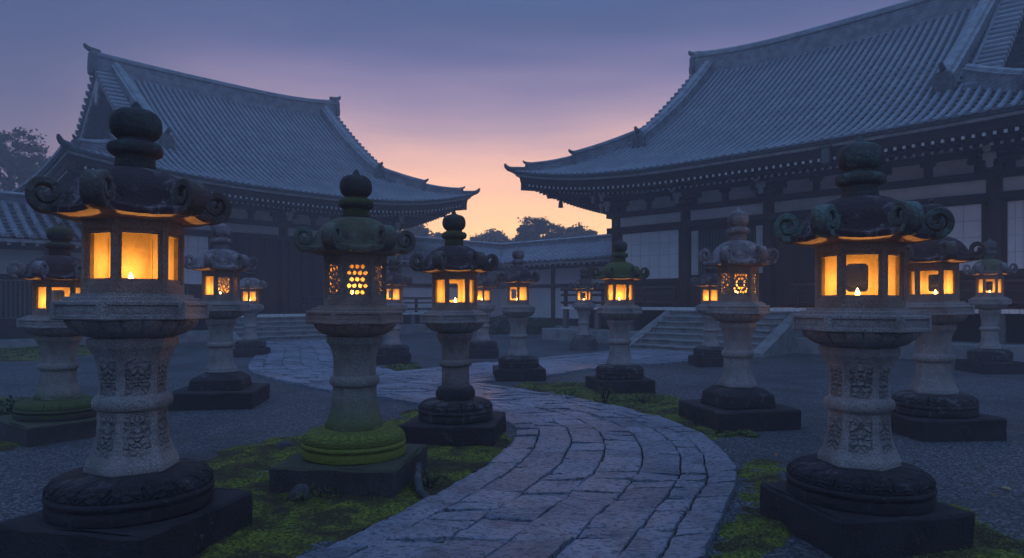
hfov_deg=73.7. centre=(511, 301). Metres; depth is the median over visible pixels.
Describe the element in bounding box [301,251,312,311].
door
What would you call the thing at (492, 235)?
tree
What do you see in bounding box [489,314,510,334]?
shrub
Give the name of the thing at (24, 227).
cloister wing
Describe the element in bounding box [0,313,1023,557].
ground
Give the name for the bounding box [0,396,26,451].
moss
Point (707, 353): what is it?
stone lantern
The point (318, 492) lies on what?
shrub
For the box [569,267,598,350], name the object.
stone lantern
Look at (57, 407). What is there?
stone lantern
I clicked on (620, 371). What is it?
stone lantern
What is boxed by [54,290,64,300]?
lattice window
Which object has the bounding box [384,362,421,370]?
moss
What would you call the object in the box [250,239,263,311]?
door
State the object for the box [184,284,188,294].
lattice window
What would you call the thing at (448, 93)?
sky
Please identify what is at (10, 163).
tree
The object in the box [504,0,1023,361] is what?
temple hall
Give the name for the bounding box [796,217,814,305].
door
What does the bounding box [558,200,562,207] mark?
wind bell
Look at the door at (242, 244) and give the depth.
28.92 m
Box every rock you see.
[276,441,293,447]
[287,484,311,501]
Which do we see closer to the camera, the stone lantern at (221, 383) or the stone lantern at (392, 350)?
the stone lantern at (221, 383)
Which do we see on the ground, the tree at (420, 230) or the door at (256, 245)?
the tree at (420, 230)
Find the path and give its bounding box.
[248,339,759,557]
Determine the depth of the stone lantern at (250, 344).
18.62 m
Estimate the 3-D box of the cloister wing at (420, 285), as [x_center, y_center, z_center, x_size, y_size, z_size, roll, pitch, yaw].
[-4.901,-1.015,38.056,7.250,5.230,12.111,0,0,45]
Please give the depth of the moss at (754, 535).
4.45 m
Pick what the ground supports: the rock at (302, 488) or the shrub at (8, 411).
the shrub at (8, 411)
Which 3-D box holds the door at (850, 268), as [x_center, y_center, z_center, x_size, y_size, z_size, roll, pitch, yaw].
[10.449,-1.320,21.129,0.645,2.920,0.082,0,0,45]
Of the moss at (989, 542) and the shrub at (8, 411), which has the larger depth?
the shrub at (8, 411)
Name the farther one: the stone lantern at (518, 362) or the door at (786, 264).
the door at (786, 264)
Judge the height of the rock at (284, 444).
0.078 m
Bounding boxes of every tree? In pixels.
[0,127,49,190]
[17,154,50,180]
[396,223,437,237]
[434,231,445,237]
[469,228,507,242]
[510,216,561,241]
[554,222,597,237]
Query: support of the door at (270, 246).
in the temple hall at (275, 168)
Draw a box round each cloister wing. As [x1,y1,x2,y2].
[0,191,188,347]
[387,236,501,323]
[500,234,611,327]
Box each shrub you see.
[0,394,27,415]
[282,483,339,506]
[410,469,448,489]
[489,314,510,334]
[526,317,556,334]
[553,387,581,397]
[593,382,617,403]
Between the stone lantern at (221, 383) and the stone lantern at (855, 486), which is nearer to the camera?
the stone lantern at (855, 486)
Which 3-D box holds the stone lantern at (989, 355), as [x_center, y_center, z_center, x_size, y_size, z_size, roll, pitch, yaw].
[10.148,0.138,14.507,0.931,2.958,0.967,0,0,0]
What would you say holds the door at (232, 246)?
in the temple hall at (275, 168)
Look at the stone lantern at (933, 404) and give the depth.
7.56 m
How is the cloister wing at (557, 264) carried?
on the ground
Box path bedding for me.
[282,352,707,557]
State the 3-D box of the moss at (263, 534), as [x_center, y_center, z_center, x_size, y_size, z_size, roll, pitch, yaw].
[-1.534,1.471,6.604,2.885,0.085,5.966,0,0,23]
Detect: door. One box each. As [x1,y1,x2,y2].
[228,237,235,251]
[236,238,249,300]
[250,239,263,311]
[264,240,277,311]
[288,241,300,311]
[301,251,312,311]
[313,253,322,307]
[776,221,795,305]
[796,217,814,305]
[846,264,860,290]
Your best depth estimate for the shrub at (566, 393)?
10.47 m
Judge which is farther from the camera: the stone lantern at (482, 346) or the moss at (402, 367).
the stone lantern at (482, 346)
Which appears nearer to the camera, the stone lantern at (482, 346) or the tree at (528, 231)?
the stone lantern at (482, 346)
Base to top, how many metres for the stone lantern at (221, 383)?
2.797 m
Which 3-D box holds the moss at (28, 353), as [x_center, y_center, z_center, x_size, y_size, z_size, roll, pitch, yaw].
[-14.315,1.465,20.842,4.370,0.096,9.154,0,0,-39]
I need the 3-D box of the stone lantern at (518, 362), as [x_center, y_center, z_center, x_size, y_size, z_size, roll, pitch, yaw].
[0.126,0.270,13.299,0.982,2.665,0.980,0,0,-4]
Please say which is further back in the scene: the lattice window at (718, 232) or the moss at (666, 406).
the lattice window at (718, 232)
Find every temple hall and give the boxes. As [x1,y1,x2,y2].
[11,43,479,342]
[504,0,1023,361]
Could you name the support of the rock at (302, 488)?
on the moss at (263, 534)
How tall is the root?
0.187 m
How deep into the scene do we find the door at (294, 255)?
30.57 m
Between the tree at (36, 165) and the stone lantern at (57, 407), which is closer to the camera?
the stone lantern at (57, 407)
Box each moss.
[0,344,91,361]
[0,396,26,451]
[190,407,512,557]
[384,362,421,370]
[512,381,719,439]
[708,458,793,557]
[710,429,760,437]
[904,500,1023,557]
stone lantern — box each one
[0,101,251,557]
[0,222,96,447]
[168,223,269,410]
[233,270,270,356]
[270,170,427,497]
[376,256,411,364]
[400,210,505,446]
[469,271,498,358]
[492,247,545,381]
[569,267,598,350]
[586,238,655,393]
[678,207,801,432]
[688,265,723,366]
[758,136,974,557]
[891,199,1006,441]
[955,238,1023,374]
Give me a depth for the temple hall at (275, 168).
30.43 m
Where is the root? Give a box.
[413,463,429,497]
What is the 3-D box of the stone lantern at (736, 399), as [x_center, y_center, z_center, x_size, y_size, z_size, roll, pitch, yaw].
[2.773,0.225,8.402,1.072,2.771,1.075,0,0,-12]
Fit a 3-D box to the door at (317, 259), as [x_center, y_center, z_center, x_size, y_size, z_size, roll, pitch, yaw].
[-8.871,-1.145,31.475,0.597,3.210,0.082,0,0,-45]
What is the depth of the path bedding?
5.80 m
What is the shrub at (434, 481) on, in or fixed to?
on the ground
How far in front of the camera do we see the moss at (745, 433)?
7.61 m
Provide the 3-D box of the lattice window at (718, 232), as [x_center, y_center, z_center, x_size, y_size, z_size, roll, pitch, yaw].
[7.543,-1.750,24.022,0.060,1.560,2.135,0,0,-45]
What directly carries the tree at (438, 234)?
on the ground
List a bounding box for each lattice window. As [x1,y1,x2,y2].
[0,280,31,317]
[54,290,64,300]
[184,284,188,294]
[699,227,755,274]
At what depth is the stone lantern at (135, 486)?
4.00 m
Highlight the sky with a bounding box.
[0,0,906,239]
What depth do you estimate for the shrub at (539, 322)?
31.13 m
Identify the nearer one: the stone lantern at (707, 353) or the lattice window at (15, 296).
the stone lantern at (707, 353)
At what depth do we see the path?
5.46 m
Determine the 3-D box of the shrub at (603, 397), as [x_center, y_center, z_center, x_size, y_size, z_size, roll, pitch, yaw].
[1.375,1.366,10.058,0.372,0.338,0.347,0,0,0]
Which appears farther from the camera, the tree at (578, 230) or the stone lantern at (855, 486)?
the tree at (578, 230)
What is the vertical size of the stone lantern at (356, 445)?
2.705 m

